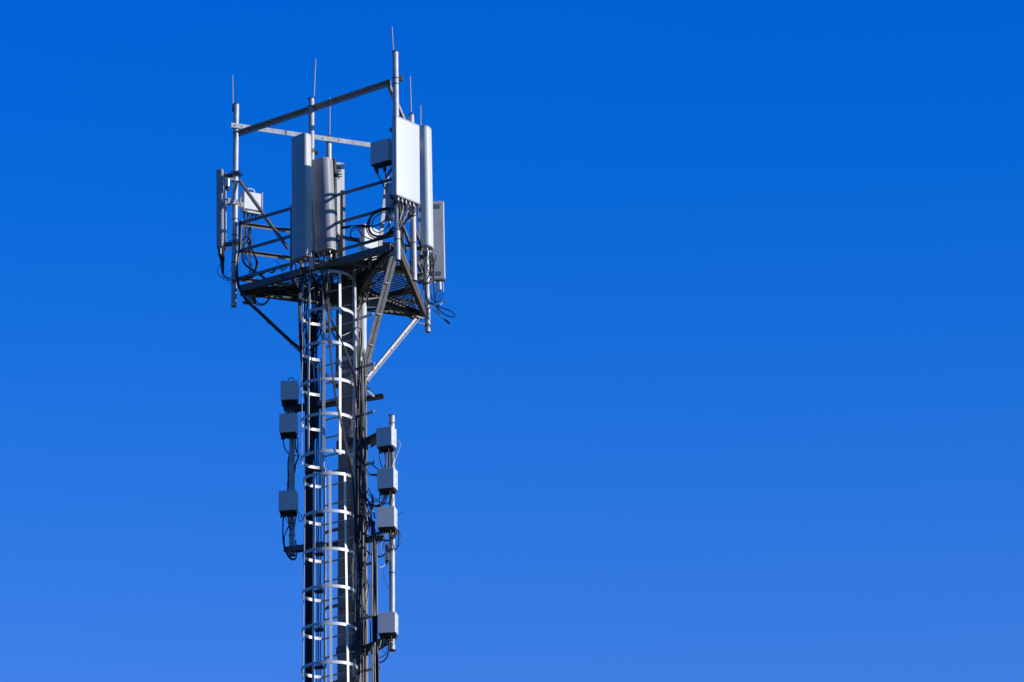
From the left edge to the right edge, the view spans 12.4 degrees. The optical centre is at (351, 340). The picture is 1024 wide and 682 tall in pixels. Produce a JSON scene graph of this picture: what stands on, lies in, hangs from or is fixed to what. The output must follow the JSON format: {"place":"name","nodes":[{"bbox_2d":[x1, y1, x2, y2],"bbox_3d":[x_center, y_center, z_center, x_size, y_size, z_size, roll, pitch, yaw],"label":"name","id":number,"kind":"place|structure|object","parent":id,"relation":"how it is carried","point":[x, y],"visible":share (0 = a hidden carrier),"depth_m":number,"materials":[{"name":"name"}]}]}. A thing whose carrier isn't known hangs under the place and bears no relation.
{"place":"outdoors","nodes":[
{"label":"outdoors","id":0,"kind":"place"},
{"bbox_2d":[0,0,1023,681],"label":"sky","id":1,"kind":"structure","parent":0,"point":[725,382],"materials":[{"name":"blue"}]},
{"label":"ground","id":2,"kind":"structure","parent":0,"visible":0},
{"bbox_2d":[301,459,358,681],"bbox_3d":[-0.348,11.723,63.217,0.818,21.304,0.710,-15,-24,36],"label":"safety ladder","id":3,"kind":"object","parent":2,"relation":"on","point":[330,585],"visible":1,"depth_m":66.16,"materials":[{"name":"metal"}]},
{"bbox_3d":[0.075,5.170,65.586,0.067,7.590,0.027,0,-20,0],"label":"conduit","id":4,"kind":"object","parent":3,"relation":"attached to","visible":0},
{"bbox_2d":[354,615,371,621],"bbox_3d":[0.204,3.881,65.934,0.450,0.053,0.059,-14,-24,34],"label":"cable bar","id":5,"kind":"object","parent":4,"relation":"attached to","point":[368,617],"visible":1,"depth_m":65.93,"materials":[{"name":"metal"}]},
{"bbox_2d":[354,665,380,673],"bbox_3d":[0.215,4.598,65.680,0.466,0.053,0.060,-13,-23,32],"label":"cable bar","id":6,"kind":"object","parent":4,"relation":"attached to","point":[368,669],"visible":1,"depth_m":65.66,"materials":[{"name":"metal"}]},
{"bbox_2d":[363,460,375,466],"bbox_3d":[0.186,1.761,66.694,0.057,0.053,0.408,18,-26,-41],"label":"cable bar","id":7,"kind":"object","parent":4,"relation":"attached to","point":[370,463],"visible":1,"depth_m":66.61,"materials":[{"name":"metal"}]},
{"bbox_2d":[332,275,370,681],"bbox_3d":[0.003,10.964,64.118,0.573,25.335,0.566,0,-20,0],"label":"mast","id":8,"kind":"object","parent":2,"relation":"on","point":[346,371],"visible":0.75,"depth_m":67.18,"materials":[{"name":"galvanised steel"},{"name":"weathered galvanised steel"},{"name":"painted steel"}]},
{"bbox_2d":[230,75,425,387],"bbox_3d":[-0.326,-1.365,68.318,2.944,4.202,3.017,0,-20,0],"label":"antenna platform","id":9,"kind":"structure","parent":8,"relation":"attached to","point":[379,307],"depth_m":68.24,"materials":[{"name":"metal"}]},
{"bbox_2d":[231,103,239,307],"bbox_3d":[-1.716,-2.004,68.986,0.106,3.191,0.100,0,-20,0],"label":"antenna pole","id":10,"kind":"object","parent":9,"relation":"attached to","point":[234,235],"visible":1,"depth_m":68.92,"materials":[{"name":"metal"}]},
{"bbox_2d":[217,265,234,283],"bbox_3d":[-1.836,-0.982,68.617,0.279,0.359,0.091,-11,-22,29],"label":"cable bundle","id":11,"kind":"object","parent":10,"relation":"attached to","point":[228,279],"visible":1,"depth_m":68.56,"materials":[{"name":"black rubber"}]},
{"bbox_2d":[216,169,242,250],"bbox_3d":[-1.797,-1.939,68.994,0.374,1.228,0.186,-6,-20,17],"label":"panel antenna","id":12,"kind":"object","parent":10,"relation":"attached to","point":[221,206],"visible":1,"depth_m":68.98,"materials":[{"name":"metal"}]},
{"bbox_2d":[217,246,224,273],"bbox_3d":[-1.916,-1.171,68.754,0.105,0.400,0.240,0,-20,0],"label":"cable shroud","id":13,"kind":"object","parent":12,"relation":"attached to","point":[221,254],"visible":1,"depth_m":68.72,"materials":[{"name":"black plastic"}]},
{"bbox_2d":[225,177,234,190],"bbox_3d":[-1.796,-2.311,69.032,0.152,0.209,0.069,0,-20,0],"label":"mounting bracket","id":14,"kind":"object","parent":10,"relation":"attached to","point":[227,186],"visible":1,"depth_m":69.02,"materials":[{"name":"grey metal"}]},
{"bbox_2d":[232,75,233,111],"bbox_3d":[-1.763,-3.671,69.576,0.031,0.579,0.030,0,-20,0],"label":"lightning rod","id":15,"kind":"object","parent":10,"relation":"attached to","point":[232,94],"visible":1,"depth_m":69.56,"materials":[{"name":"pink metal"}]},
{"bbox_2d":[225,198,244,207],"bbox_3d":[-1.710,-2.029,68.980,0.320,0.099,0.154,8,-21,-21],"label":"pole clamp","id":16,"kind":"object","parent":10,"relation":"attached to","point":[240,204],"visible":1,"depth_m":68.94,"materials":[{"name":"metal"}]},
{"bbox_2d":[238,188,262,220],"bbox_3d":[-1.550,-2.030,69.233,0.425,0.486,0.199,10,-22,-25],"label":"radio unit","id":17,"kind":"object","parent":16,"relation":"attached to","point":[250,208],"visible":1,"depth_m":69.18,"materials":[{"name":"metal"}]},
{"bbox_2d":[236,220,306,366],"bbox_3d":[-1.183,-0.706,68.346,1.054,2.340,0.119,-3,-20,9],"label":"cable bundle","id":18,"kind":"object","parent":10,"relation":"attached to","point":[250,304],"visible":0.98,"depth_m":68.33,"materials":[{"name":"black rubber"}]},
{"bbox_2d":[241,223,253,281],"bbox_3d":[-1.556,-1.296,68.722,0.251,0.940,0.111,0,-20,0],"label":"cable bundle","id":19,"kind":"object","parent":9,"relation":"attached to","point":[249,252],"visible":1,"depth_m":68.72,"materials":[{"name":"black rubber"}]},
{"bbox_2d":[236,216,272,285],"bbox_3d":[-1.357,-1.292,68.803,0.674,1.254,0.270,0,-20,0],"label":"cable bundle","id":20,"kind":"object","parent":9,"relation":"hanging from","point":[254,255],"visible":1,"depth_m":68.72,"materials":[{"name":"black rubber"}]},
{"bbox_2d":[252,297,269,305],"bbox_3d":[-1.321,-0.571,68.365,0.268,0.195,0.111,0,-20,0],"label":"cable bundle","id":21,"kind":"object","parent":9,"relation":"hanging from","point":[256,302],"visible":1,"depth_m":68.35,"materials":[{"name":"black rubber"}]},
{"bbox_2d":[246,267,286,278],"bbox_3d":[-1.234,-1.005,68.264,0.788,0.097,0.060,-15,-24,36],"label":"cable bundle","id":22,"kind":"object","parent":9,"relation":"attached to","point":[264,273],"visible":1,"depth_m":68.26,"materials":[{"name":"black rubber"}]},
{"bbox_2d":[246,287,332,297],"bbox_3d":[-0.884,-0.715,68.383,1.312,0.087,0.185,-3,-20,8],"label":"cable bundle","id":23,"kind":"object","parent":9,"relation":"attached to","point":[258,295],"visible":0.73,"depth_m":68.38,"materials":[{"name":"black rubber"}]},
{"bbox_2d":[308,97,314,271],"bbox_3d":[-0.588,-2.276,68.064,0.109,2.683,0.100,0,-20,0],"label":"antenna pole","id":24,"kind":"object","parent":9,"relation":"attached to","point":[311,132],"visible":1,"depth_m":68.06,"materials":[{"name":"metal"}]},
{"bbox_2d":[291,133,317,270],"bbox_3d":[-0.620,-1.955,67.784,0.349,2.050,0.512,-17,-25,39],"label":"panel antenna","id":25,"kind":"object","parent":24,"relation":"attached to","point":[302,150],"visible":1,"depth_m":67.60,"materials":[{"name":"grey plastic"}]},
{"bbox_2d":[298,267,322,403],"bbox_3d":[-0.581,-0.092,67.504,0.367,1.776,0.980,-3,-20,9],"label":"cable bundle","id":26,"kind":"object","parent":25,"relation":"hanging from","point":[301,277],"visible":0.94,"depth_m":67.34,"materials":[{"name":"black rubber"}]},
{"bbox_2d":[313,59,315,100],"bbox_3d":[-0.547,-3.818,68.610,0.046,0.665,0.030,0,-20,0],"label":"lightning rod","id":27,"kind":"object","parent":24,"relation":"on","point":[314,80],"visible":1,"depth_m":68.60,"materials":[{"name":"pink metal"}]},
{"bbox_2d":[305,306,321,365],"bbox_3d":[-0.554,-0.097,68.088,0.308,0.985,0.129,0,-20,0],"label":"cable bundle","id":28,"kind":"object","parent":9,"relation":"attached to","point":[315,339],"visible":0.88,"depth_m":68.05,"materials":[{"name":"black rubber"}]},
{"bbox_2d":[301,268,328,300],"bbox_3d":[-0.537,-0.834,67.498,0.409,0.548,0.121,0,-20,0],"label":"cable bundle","id":29,"kind":"object","parent":9,"relation":"attached to","point":[315,285],"visible":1,"depth_m":67.46,"materials":[{"name":"black rubber"}]},
{"bbox_2d":[303,292,329,438],"bbox_3d":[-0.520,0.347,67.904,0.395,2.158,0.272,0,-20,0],"label":"cable bundle","id":30,"kind":"object","parent":9,"relation":"hanging from","point":[314,372],"visible":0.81,"depth_m":68.00,"materials":[{"name":"black rubber"}]},
{"bbox_2d":[326,136,331,281],"bbox_3d":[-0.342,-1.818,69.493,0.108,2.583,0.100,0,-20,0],"label":"antenna pole","id":31,"kind":"object","parent":9,"relation":"attached to","point":[328,149],"visible":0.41,"depth_m":69.81,"materials":[{"name":"metal"}]},
{"bbox_2d":[329,98,330,135],"bbox_3d":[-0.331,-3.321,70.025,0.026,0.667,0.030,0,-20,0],"label":"lightning rod","id":32,"kind":"object","parent":31,"relation":"attached to","point":[329,120],"visible":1,"depth_m":70.00,"materials":[{"name":"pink metal"}]},
{"bbox_2d":[337,162,343,257],"bbox_3d":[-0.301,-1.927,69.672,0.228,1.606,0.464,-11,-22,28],"label":"panel antenna","id":33,"kind":"object","parent":31,"relation":"attached to","point":[340,180],"visible":0.15,"depth_m":69.86,"materials":[{"name":"grey plastic"}]},
{"bbox_2d":[332,158,337,269],"bbox_3d":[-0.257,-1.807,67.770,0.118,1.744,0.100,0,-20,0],"label":"antenna pole","id":34,"kind":"object","parent":9,"relation":"attached to","point":[334,255],"visible":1,"depth_m":67.84,"materials":[{"name":"grey metal"}]},
{"bbox_2d":[311,157,341,262],"bbox_3d":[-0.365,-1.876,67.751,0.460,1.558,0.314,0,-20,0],"label":"panel antenna","id":35,"kind":"object","parent":34,"relation":"attached to","point":[327,238],"visible":1,"depth_m":67.67,"materials":[{"name":"grey plastic"}]},
{"bbox_2d":[319,255,330,309],"bbox_3d":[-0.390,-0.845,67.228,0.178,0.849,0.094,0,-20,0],"label":"cable bundle","id":36,"kind":"object","parent":35,"relation":"hanging from","point":[325,291],"visible":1,"depth_m":67.18,"materials":[{"name":"black rubber"}]},
{"bbox_2d":[342,287,367,388],"bbox_3d":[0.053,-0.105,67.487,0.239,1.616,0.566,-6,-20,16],"label":"cable bundle","id":37,"kind":"object","parent":9,"relation":"hanging from","point":[361,339],"visible":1,"depth_m":67.47,"materials":[{"name":"black rubber"}]},
{"bbox_2d":[356,274,369,306],"bbox_3d":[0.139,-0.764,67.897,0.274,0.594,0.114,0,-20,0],"label":"cable bundle","id":38,"kind":"object","parent":9,"relation":"attached to","point":[363,293],"visible":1,"depth_m":67.86,"materials":[{"name":"black rubber"}]},
{"bbox_2d":[341,173,393,242],"bbox_3d":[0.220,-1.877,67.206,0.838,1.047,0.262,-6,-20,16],"label":"cable bundle","id":39,"kind":"object","parent":9,"relation":"hanging from","point":[369,226],"visible":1,"depth_m":67.04,"materials":[{"name":"black rubber"}]},
{"bbox_2d":[360,224,378,259],"bbox_3d":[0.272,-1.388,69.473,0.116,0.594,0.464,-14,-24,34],"label":"radio unit","id":40,"kind":"object","parent":9,"relation":"attached to","point":[363,231],"visible":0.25,"depth_m":69.36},
{"bbox_2d":[357,211,388,240],"bbox_3d":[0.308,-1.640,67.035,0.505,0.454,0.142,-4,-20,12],"label":"cable bundle","id":41,"kind":"object","parent":9,"relation":"hanging from","point":[373,229],"visible":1,"depth_m":67.02,"materials":[{"name":"black rubber"}]},
{"bbox_2d":[357,251,391,280],"bbox_3d":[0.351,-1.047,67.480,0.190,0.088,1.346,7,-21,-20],"label":"cable bundle","id":42,"kind":"object","parent":9,"relation":"attached to","point":[380,268],"visible":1,"depth_m":67.34,"materials":[{"name":"black rubber"}]},
{"bbox_2d":[352,271,404,325],"bbox_3d":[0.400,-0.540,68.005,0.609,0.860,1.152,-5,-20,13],"label":"cable bundle","id":43,"kind":"object","parent":9,"relation":"attached to","point":[373,298],"visible":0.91,"depth_m":67.94,"materials":[{"name":"black rubber"}]},
{"bbox_2d":[370,138,391,173],"bbox_3d":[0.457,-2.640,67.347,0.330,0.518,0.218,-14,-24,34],"label":"radio unit","id":44,"kind":"object","parent":9,"relation":"attached to","point":[380,154],"visible":1,"depth_m":67.26,"materials":[{"name":"grey plastic"}]},
{"bbox_2d":[369,293,419,315],"bbox_3d":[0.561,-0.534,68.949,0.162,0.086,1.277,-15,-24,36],"label":"cable bundle","id":45,"kind":"object","parent":9,"relation":"attached to","point":[406,309],"visible":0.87,"depth_m":69.03,"materials":[{"name":"black rubber"}]},
{"bbox_2d":[392,50,400,260],"bbox_3d":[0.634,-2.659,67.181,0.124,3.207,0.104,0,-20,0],"label":"antenna pole","id":46,"kind":"object","parent":9,"relation":"attached to","point":[397,239],"visible":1,"depth_m":67.38,"materials":[{"name":"metal"}]},
{"bbox_2d":[391,27,393,50],"bbox_3d":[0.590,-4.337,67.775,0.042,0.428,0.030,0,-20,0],"label":"lightning rod","id":47,"kind":"object","parent":46,"relation":"on","point":[392,39],"visible":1,"depth_m":67.77,"materials":[{"name":"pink metal"}]},
{"bbox_2d":[385,183,400,229],"bbox_3d":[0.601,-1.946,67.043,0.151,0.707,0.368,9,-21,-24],"label":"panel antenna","id":48,"kind":"object","parent":46,"relation":"attached to","point":[391,203],"visible":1,"depth_m":67.11,"materials":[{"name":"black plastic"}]},
{"bbox_2d":[388,116,419,213],"bbox_3d":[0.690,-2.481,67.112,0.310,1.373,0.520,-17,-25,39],"label":"panel antenna","id":49,"kind":"object","parent":46,"relation":"attached to","point":[405,163],"visible":1,"depth_m":67.00,"materials":[{"name":"white plastic"}]},
{"bbox_2d":[387,199,417,252],"bbox_3d":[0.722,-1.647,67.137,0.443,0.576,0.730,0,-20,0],"label":"cable bundle","id":50,"kind":"object","parent":49,"relation":"hanging from","point":[401,223],"visible":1,"depth_m":66.83,"materials":[{"name":"black rubber"}]},
{"bbox_2d":[388,308,425,323],"bbox_3d":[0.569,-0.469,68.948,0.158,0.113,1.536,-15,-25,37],"label":"earth cable","id":51,"kind":"object","parent":9,"relation":"attached to","point":[405,315],"visible":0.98,"depth_m":69.28,"materials":[{"name":"black rubber"}]},
{"bbox_2d":[388,250,434,303],"bbox_3d":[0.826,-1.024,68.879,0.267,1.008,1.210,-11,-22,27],"label":"cable bundle","id":52,"kind":"object","parent":9,"relation":"attached to","point":[423,283],"visible":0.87,"depth_m":69.31,"materials":[{"name":"black rubber"}]},
{"bbox_2d":[425,282,455,323],"bbox_3d":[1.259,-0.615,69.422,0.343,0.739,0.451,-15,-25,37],"label":"cable bundle","id":53,"kind":"object","parent":52,"relation":"hanging from","point":[438,307],"visible":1,"depth_m":69.43,"materials":[{"name":"black rubber"}]},
{"bbox_2d":[438,281,443,293],"bbox_3d":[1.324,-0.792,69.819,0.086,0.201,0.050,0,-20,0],"label":"cable connector","id":54,"kind":"object","parent":53,"relation":"attached to","point":[439,286],"visible":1,"depth_m":69.81,"materials":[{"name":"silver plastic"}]},
{"bbox_2d":[408,113,416,281],"bbox_3d":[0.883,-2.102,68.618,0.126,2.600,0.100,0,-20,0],"label":"antenna pole","id":55,"kind":"object","parent":9,"relation":"attached to","point":[413,242],"visible":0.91,"depth_m":68.34,"materials":[{"name":"metal"}]},
{"bbox_2d":[410,76,411,112],"bbox_3d":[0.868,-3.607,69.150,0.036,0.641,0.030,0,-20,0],"label":"lightning rod","id":56,"kind":"object","parent":55,"relation":"on","point":[410,96],"visible":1,"depth_m":69.13,"materials":[{"name":"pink metal"}]},
{"bbox_2d":[404,250,420,288],"bbox_3d":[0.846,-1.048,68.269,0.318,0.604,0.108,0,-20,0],"label":"cable bundle","id":57,"kind":"object","parent":55,"relation":"attached to","point":[410,270],"visible":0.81,"depth_m":68.31,"materials":[{"name":"black rubber"}]},
{"bbox_2d":[424,249,430,332],"bbox_3d":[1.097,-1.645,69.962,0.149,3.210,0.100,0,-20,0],"label":"antenna pole","id":58,"kind":"object","parent":9,"relation":"attached to","point":[427,321],"visible":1,"depth_m":69.52,"materials":[{"name":"metal"}]},
{"bbox_2d":[419,125,433,258],"bbox_3d":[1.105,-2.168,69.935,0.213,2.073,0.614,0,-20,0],"label":"panel antenna","id":59,"kind":"object","parent":58,"relation":"attached to","point":[426,188],"visible":0.94,"depth_m":69.75,"materials":[{"name":"white plastic"}]},
{"bbox_2d":[419,249,435,283],"bbox_3d":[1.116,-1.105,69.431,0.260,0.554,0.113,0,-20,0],"label":"cable bundle","id":60,"kind":"object","parent":59,"relation":"attached to","point":[430,265],"visible":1,"depth_m":69.42,"materials":[{"name":"black rubber"}]},
{"bbox_2d":[426,250,428,270],"bbox_3d":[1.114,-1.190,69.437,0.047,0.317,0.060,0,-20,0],"label":"cable connector","id":61,"kind":"object","parent":59,"relation":"attached to","point":[427,265],"visible":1,"depth_m":69.41,"materials":[{"name":"silver metal"}]},
{"bbox_2d":[417,201,445,289],"bbox_3d":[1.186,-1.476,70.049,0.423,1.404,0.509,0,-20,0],"label":"panel antenna","id":62,"kind":"object","parent":58,"relation":"attached to","point":[438,250],"visible":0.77,"depth_m":70.17,"materials":[{"name":"grey plastic"}]},
{"bbox_2d":[300,269,356,485],"bbox_3d":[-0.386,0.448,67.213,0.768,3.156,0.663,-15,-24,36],"label":"safety ladder","id":63,"kind":"object","parent":8,"relation":"attached to","point":[324,341],"visible":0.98,"depth_m":67.14,"materials":[{"name":"metal"}]},
{"bbox_2d":[310,304,335,339],"bbox_3d":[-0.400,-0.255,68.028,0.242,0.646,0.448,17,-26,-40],"label":"cable bundle","id":64,"kind":"object","parent":63,"relation":"attached to","point":[326,324],"visible":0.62,"depth_m":68.07,"materials":[{"name":"black rubber"}]},
{"bbox_2d":[321,264,357,542],"bbox_3d":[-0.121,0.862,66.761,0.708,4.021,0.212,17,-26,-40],"label":"cable bundle","id":65,"kind":"object","parent":63,"relation":"hanging from","point":[330,348],"visible":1,"depth_m":66.84,"materials":[{"name":"black rubber"}]},
{"bbox_2d":[358,361,374,369],"bbox_3d":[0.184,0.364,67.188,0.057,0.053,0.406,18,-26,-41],"label":"cable bar","id":66,"kind":"object","parent":63,"relation":"attached to","point":[369,365],"visible":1,"depth_m":67.12,"materials":[{"name":"metal"}]},
{"bbox_2d":[283,393,383,556],"bbox_3d":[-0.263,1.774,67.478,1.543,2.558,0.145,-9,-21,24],"label":"equipment pole","id":67,"kind":"object","parent":8,"relation":"attached to","point":[291,548],"visible":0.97,"depth_m":67.61,"materials":[{"name":"metal"}]},
{"bbox_2d":[279,490,297,517],"bbox_3d":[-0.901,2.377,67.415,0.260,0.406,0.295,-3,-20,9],"label":"radio unit","id":68,"kind":"object","parent":67,"relation":"attached to","point":[288,503],"visible":1,"depth_m":67.30,"materials":[{"name":"grey plastic"}]},
{"bbox_2d":[282,513,301,560],"bbox_3d":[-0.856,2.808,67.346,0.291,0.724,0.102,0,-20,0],"label":"cable bundle","id":69,"kind":"object","parent":68,"relation":"hanging from","point":[283,540],"visible":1,"depth_m":67.34,"materials":[{"name":"black rubber"}]},
{"bbox_2d":[279,413,297,439],"bbox_3d":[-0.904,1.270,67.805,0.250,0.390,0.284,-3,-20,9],"label":"radio unit","id":70,"kind":"object","parent":67,"relation":"attached to","point":[288,425],"visible":1,"depth_m":67.69,"materials":[{"name":"grey plastic"}]},
{"bbox_2d":[283,437,299,489],"bbox_3d":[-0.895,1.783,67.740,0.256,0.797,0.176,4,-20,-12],"label":"cable bundle","id":71,"kind":"object","parent":70,"relation":"hanging from","point":[296,449],"visible":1,"depth_m":67.76,"materials":[{"name":"black rubber"}]},
{"bbox_2d":[280,377,298,406],"bbox_3d":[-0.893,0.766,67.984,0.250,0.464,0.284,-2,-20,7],"label":"radio unit","id":72,"kind":"object","parent":67,"relation":"attached to","point":[289,394],"visible":1,"depth_m":67.86,"materials":[{"name":"grey plastic"}]},
{"bbox_2d":[284,404,297,413],"bbox_3d":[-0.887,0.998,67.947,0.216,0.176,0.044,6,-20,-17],"label":"cable bundle","id":73,"kind":"object","parent":72,"relation":"hanging from","point":[285,410],"visible":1,"depth_m":67.92,"materials":[{"name":"black rubber"}]},
{"bbox_2d":[305,367,313,681],"bbox_3d":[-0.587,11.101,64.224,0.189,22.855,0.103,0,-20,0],"label":"cable bundle","id":74,"kind":"object","parent":67,"relation":"hanging from","point":[309,459],"visible":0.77,"depth_m":67.14,"materials":[{"name":"black rubber"}]},
{"bbox_2d":[305,466,321,472],"bbox_3d":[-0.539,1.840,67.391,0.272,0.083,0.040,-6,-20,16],"label":"cable clamp","id":75,"kind":"object","parent":74,"relation":"attached to","point":[308,470],"visible":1,"depth_m":67.37,"materials":[{"name":"black plastic"}]},
{"bbox_2d":[305,550,322,556],"bbox_3d":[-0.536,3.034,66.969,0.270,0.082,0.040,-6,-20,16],"label":"cable clamp","id":76,"kind":"object","parent":74,"relation":"attached to","point":[319,553],"visible":0.65,"depth_m":66.95,"materials":[{"name":"black plastic"}]},
{"bbox_2d":[305,626,322,632],"bbox_3d":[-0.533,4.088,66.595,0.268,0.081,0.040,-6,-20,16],"label":"cable clamp","id":77,"kind":"object","parent":74,"relation":"attached to","point":[318,629],"visible":0.7,"depth_m":66.57,"materials":[{"name":"black plastic"}]},
{"bbox_2d":[305,588,322,593],"bbox_3d":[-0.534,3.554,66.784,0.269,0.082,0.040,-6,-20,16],"label":"cable clamp","id":78,"kind":"object","parent":74,"relation":"attached to","point":[318,591],"visible":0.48,"depth_m":66.77,"materials":[{"name":"black plastic"}]},
{"bbox_2d":[305,664,323,669],"bbox_3d":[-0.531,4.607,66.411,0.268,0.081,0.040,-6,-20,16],"label":"cable clamp","id":79,"kind":"object","parent":74,"relation":"attached to","point":[319,666],"visible":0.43,"depth_m":66.39,"materials":[{"name":"black plastic"}]},
{"bbox_2d":[306,513,322,517],"bbox_3d":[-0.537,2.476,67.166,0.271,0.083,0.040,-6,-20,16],"label":"cable clamp","id":80,"kind":"object","parent":74,"relation":"attached to","point":[317,515],"visible":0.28,"depth_m":67.14,"materials":[{"name":"black plastic"}]},
{"bbox_2d":[313,362,321,681],"bbox_3d":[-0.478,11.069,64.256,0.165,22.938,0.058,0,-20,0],"label":"cable bundle","id":81,"kind":"object","parent":67,"relation":"hanging from","point":[316,462],"visible":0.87,"depth_m":67.25,"materials":[{"name":"black rubber"}]},
{"bbox_2d":[353,331,366,681],"bbox_3d":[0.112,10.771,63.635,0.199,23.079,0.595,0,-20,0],"label":"cable bundle","id":82,"kind":"object","parent":8,"relation":"attached to","point":[361,481],"visible":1,"depth_m":66.41,"materials":[{"name":"black rubber"}]},
{"bbox_2d":[356,424,367,652],"bbox_3d":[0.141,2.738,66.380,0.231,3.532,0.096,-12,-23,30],"label":"cable bundle","id":83,"kind":"object","parent":82,"relation":"attached to","point":[357,637],"visible":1,"depth_m":66.03,"materials":[{"name":"black rubber"}]},
{"bbox_2d":[357,312,373,320],"bbox_3d":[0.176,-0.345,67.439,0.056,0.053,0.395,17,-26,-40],"label":"cable bar","id":84,"kind":"object","parent":8,"relation":"attached to","point":[365,316],"visible":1,"depth_m":67.40,"materials":[{"name":"metal"}]},
{"bbox_2d":[336,414,395,655],"bbox_3d":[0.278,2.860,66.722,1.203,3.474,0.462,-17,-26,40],"label":"equipment pole","id":85,"kind":"object","parent":8,"relation":"attached to","point":[371,439],"visible":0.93,"depth_m":66.20,"materials":[{"name":"metal"}]},
{"bbox_2d":[363,511,405,587],"bbox_3d":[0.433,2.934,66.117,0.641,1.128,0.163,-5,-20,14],"label":"cable bundle","id":86,"kind":"object","parent":85,"relation":"attached to","point":[380,556],"visible":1,"depth_m":66.05,"materials":[{"name":"black rubber"}]},
{"bbox_2d":[376,426,396,453],"bbox_3d":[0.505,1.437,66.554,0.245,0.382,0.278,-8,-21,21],"label":"radio unit","id":87,"kind":"object","parent":85,"relation":"attached to","point":[386,439],"visible":1,"depth_m":66.45,"materials":[{"name":"grey plastic"}]},
{"bbox_2d":[366,449,393,475],"bbox_3d":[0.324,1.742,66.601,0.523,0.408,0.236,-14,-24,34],"label":"cable bundle","id":88,"kind":"object","parent":87,"relation":"hanging from","point":[385,455],"visible":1,"depth_m":66.49,"materials":[{"name":"black rubber"}]},
{"bbox_2d":[377,506,396,534],"bbox_3d":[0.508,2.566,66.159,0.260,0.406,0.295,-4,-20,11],"label":"radio unit","id":89,"kind":"object","parent":85,"relation":"attached to","point":[386,518],"visible":1,"depth_m":66.05,"materials":[{"name":"grey plastic"}]},
{"bbox_2d":[363,527,401,550],"bbox_3d":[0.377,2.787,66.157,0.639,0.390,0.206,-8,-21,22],"label":"cable bundle","id":90,"kind":"object","parent":89,"relation":"hanging from","point":[393,537],"visible":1,"depth_m":66.08,"materials":[{"name":"black rubber"}]},
{"bbox_2d":[385,543,388,564],"bbox_3d":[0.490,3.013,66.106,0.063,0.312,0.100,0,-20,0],"label":"junction box","id":91,"kind":"object","parent":85,"relation":"attached to","point":[386,553],"visible":1,"depth_m":66.07,"materials":[{"name":"black plastic"}]},
{"bbox_2d":[377,467,397,496],"bbox_3d":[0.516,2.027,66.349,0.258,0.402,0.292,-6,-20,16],"label":"radio unit","id":92,"kind":"object","parent":85,"relation":"attached to","point":[387,480],"visible":1,"depth_m":66.23,"materials":[{"name":"grey plastic"}]},
{"bbox_2d":[378,612,397,640],"bbox_3d":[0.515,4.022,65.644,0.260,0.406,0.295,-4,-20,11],"label":"radio unit","id":93,"kind":"object","parent":85,"relation":"attached to","point":[388,624],"visible":1,"depth_m":65.53,"materials":[{"name":"grey plastic"}]},
{"bbox_2d":[378,637,395,662],"bbox_3d":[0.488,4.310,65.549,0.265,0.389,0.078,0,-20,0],"label":"cable bundle","id":94,"kind":"object","parent":93,"relation":"hanging from","point":[386,649],"visible":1,"depth_m":65.55,"materials":[{"name":"black rubber"}]},
{"bbox_3d":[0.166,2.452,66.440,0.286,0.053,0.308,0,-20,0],"label":"cable bar","id":95,"kind":"object","parent":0,"visible":0},
{"bbox_2d":[357,483,373,537],"bbox_3d":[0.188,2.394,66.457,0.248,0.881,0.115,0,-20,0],"label":"cable bundle","id":96,"kind":"object","parent":95,"relation":"hanging from","point":[368,522],"visible":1,"depth_m":66.43,"materials":[{"name":"black rubber"}]},
{"bbox_2d":[368,517,377,681],"bbox_3d":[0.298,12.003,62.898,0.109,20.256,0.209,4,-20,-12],"label":"cable bundle","id":97,"kind":"object","parent":95,"relation":"hanging from","point":[374,636],"visible":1,"depth_m":65.74,"materials":[{"name":"black rubber"}]},
{"bbox_2d":[374,530,378,681],"bbox_3d":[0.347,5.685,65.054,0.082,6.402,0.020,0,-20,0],"label":"conduit","id":98,"kind":"object","parent":97,"relation":"attached to","point":[375,596],"visible":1,"depth_m":65.84,"materials":[{"name":"paint"}]},
{"bbox_2d":[363,489,392,518],"bbox_3d":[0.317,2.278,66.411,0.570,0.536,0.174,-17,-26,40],"label":"cable bundle","id":99,"kind":"object","parent":95,"relation":"hanging from","point":[369,504],"visible":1,"depth_m":66.29,"materials":[{"name":"black rubber"}]},
{"bbox_3d":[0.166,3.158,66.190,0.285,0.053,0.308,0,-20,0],"label":"cable bar","id":100,"kind":"object","parent":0,"visible":0},
{"bbox_2d":[354,543,368,601],"bbox_3d":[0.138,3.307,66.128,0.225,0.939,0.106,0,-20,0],"label":"cable bundle","id":101,"kind":"object","parent":100,"relation":"hanging from","point":[358,572],"visible":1,"depth_m":66.12,"materials":[{"name":"black rubber"}]},
{"bbox_2d":[369,543,369,615],"bbox_3d":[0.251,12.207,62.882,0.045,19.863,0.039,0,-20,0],"label":"cable bundle","id":102,"kind":"object","parent":100,"relation":"hanging from","point":[369,580],"visible":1,"depth_m":66.00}
]}

